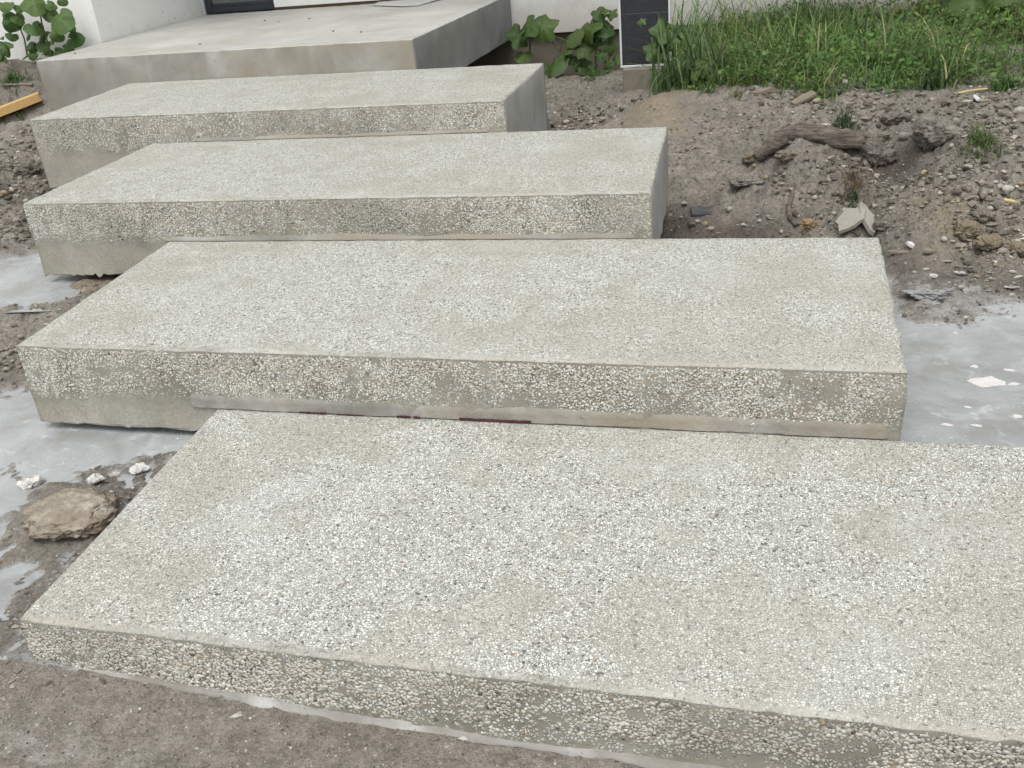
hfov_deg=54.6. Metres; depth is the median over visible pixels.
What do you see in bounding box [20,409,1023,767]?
slab step
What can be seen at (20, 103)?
timber batten
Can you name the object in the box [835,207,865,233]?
broken slab
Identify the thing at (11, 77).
grass tuft
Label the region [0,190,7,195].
edge stone
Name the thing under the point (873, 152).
soil clod
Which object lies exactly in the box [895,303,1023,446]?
water
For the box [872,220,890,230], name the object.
soil lump
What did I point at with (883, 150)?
grass tuft
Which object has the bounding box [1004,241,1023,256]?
soil lump
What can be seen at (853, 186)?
plant
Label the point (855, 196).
grass tuft
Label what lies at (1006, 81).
grass tuft
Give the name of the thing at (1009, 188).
bank stone
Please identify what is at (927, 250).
flat chip
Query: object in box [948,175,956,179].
bank stone
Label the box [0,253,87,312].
water
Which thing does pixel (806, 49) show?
grass
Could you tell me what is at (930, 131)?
soil clod
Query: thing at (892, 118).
soil lump
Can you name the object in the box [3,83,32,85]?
dry stick
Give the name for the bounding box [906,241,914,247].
flat chip
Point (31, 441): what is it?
water
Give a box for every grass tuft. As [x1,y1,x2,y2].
[1,65,38,95]
[16,109,23,120]
[576,73,600,82]
[729,86,745,100]
[824,101,859,129]
[836,184,870,208]
[868,128,891,169]
[900,50,983,90]
[946,115,1014,166]
[970,62,1023,93]
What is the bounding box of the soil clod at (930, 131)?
[910,113,961,150]
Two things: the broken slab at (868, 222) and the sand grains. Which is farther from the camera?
the broken slab at (868, 222)
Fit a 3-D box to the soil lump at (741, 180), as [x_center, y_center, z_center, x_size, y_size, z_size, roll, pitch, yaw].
[1.125,-0.974,4.756,0.173,0.055,0.130,2,28,14]
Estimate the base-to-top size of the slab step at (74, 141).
0.384 m
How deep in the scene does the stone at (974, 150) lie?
4.26 m
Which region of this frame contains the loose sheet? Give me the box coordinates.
[371,0,435,5]
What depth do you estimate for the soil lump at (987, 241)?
3.92 m
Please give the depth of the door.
8.17 m
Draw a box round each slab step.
[16,237,906,440]
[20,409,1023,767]
[23,127,668,276]
[30,63,548,187]
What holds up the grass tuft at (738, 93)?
on the ground at (700, 178)
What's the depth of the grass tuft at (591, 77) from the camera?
7.05 m
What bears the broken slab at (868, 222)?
on the ground at (700, 178)
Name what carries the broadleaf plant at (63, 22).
on the ground at (700, 178)
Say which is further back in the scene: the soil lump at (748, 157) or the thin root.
the soil lump at (748, 157)
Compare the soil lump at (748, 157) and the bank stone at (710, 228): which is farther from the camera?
the soil lump at (748, 157)
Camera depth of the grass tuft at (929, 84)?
4.92 m
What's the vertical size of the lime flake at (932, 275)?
0.012 m
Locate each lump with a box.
[13,162,40,175]
[729,173,764,186]
[741,151,755,163]
[774,149,798,162]
[798,218,819,231]
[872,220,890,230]
[879,111,905,125]
[898,287,954,299]
[953,219,985,240]
[967,208,996,222]
[972,233,1003,250]
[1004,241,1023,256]
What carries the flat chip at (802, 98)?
on the ground at (700, 178)
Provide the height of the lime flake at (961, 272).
0.015 m
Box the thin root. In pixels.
[786,183,799,227]
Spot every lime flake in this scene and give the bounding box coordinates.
[929,273,937,277]
[954,271,967,273]
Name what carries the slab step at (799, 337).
on the ground at (700, 178)
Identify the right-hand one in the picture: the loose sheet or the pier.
the pier
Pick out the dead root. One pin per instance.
(846, 139)
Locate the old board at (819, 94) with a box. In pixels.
[792,89,851,97]
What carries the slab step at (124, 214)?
on the ground at (700, 178)
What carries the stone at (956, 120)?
on the ground at (700, 178)
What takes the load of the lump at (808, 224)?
on the ground at (700, 178)
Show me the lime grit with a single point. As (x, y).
(678, 226)
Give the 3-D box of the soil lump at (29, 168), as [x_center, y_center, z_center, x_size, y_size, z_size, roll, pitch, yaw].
[-2.883,-1.276,5.910,0.163,0.083,0.129,2,28,14]
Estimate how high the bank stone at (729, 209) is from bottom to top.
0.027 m
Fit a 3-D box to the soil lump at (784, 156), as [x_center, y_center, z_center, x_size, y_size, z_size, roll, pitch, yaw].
[1.297,-1.083,4.707,0.116,0.062,0.089,-13,27,-14]
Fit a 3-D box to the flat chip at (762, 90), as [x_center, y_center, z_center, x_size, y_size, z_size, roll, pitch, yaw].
[1.307,-1.535,5.210,0.127,0.038,0.052,2,28,14]
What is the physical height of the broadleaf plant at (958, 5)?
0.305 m
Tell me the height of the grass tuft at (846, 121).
0.146 m
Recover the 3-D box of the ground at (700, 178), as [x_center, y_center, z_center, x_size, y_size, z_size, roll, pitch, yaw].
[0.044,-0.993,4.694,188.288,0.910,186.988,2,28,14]
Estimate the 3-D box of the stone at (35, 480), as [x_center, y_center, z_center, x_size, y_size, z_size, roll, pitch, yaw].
[-1.519,0.311,3.135,0.078,0.050,0.068,2,28,14]
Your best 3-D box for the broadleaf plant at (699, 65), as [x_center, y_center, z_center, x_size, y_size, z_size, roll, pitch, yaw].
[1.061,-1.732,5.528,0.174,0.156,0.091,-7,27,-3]
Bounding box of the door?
[204,0,274,13]
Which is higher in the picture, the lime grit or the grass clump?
the grass clump
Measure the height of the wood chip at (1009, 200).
0.016 m
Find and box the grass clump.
[614,0,789,96]
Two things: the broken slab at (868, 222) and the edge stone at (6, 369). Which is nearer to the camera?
the edge stone at (6, 369)
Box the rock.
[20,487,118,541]
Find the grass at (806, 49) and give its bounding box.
[575,0,1023,103]
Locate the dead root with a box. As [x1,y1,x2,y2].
[754,123,870,159]
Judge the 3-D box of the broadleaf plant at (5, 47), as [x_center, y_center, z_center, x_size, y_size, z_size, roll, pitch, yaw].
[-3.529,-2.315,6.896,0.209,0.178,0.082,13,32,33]
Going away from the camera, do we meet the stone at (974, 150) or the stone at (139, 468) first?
the stone at (139, 468)
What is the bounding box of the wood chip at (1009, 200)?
[1004,198,1014,202]
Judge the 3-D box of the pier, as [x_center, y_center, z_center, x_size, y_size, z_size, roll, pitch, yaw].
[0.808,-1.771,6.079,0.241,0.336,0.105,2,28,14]
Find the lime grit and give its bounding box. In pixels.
[0,142,1019,594]
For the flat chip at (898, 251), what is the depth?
4.14 m
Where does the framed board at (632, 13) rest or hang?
on the pier
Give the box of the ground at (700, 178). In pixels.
[0,12,1023,767]
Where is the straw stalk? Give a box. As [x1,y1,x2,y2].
[957,88,987,93]
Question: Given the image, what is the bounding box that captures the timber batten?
[0,92,41,116]
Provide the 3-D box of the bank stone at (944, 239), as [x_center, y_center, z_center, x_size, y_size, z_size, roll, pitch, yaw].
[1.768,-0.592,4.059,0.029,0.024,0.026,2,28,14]
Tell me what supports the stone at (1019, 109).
on the ground at (700, 178)
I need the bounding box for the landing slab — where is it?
[36,0,511,109]
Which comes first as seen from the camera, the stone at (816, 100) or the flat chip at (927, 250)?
the flat chip at (927, 250)
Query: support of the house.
on the ground at (700, 178)
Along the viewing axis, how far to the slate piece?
4.79 m
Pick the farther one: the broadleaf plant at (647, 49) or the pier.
the pier
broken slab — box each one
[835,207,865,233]
[857,201,875,235]
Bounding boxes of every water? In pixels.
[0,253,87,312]
[0,387,197,659]
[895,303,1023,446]
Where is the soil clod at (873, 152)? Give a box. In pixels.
[861,138,897,166]
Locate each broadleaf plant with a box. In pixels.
[0,0,85,60]
[0,36,13,63]
[504,6,619,76]
[637,18,696,66]
[687,58,715,82]
[941,0,1023,26]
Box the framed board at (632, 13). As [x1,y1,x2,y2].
[618,0,671,67]
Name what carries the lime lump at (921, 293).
on the ground at (700, 178)
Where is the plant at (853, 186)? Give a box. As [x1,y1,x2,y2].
[838,159,867,198]
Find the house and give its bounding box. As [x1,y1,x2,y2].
[0,0,940,73]
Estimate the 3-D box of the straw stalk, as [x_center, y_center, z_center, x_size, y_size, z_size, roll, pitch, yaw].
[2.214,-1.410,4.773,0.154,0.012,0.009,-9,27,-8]
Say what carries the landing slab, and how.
on the ground at (700, 178)
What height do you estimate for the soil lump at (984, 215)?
0.053 m
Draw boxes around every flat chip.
[749,87,772,94]
[790,90,816,105]
[886,250,908,253]
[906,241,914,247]
[923,247,935,252]
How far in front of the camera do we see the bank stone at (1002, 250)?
3.90 m
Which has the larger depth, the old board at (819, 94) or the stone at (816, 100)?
the old board at (819, 94)
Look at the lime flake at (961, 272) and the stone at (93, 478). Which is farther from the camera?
the lime flake at (961, 272)
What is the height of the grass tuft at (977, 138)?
0.188 m
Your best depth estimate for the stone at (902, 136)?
4.67 m
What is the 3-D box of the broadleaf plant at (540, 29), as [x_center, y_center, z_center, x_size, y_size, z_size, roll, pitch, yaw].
[0.374,-2.464,7.266,0.862,0.516,0.255,2,28,14]
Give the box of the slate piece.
[690,207,711,216]
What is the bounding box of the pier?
[622,66,663,91]
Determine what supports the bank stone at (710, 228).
on the ground at (700, 178)
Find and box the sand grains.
[0,611,626,767]
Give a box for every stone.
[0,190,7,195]
[2,367,10,371]
[16,473,45,489]
[86,473,104,484]
[129,462,149,474]
[707,226,714,230]
[726,206,733,211]
[812,98,820,103]
[898,132,909,140]
[941,236,947,241]
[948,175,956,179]
[953,117,960,125]
[972,146,981,152]
[997,247,1006,253]
[1001,185,1013,191]
[1013,106,1023,113]
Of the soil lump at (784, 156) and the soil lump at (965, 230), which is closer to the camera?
the soil lump at (965, 230)

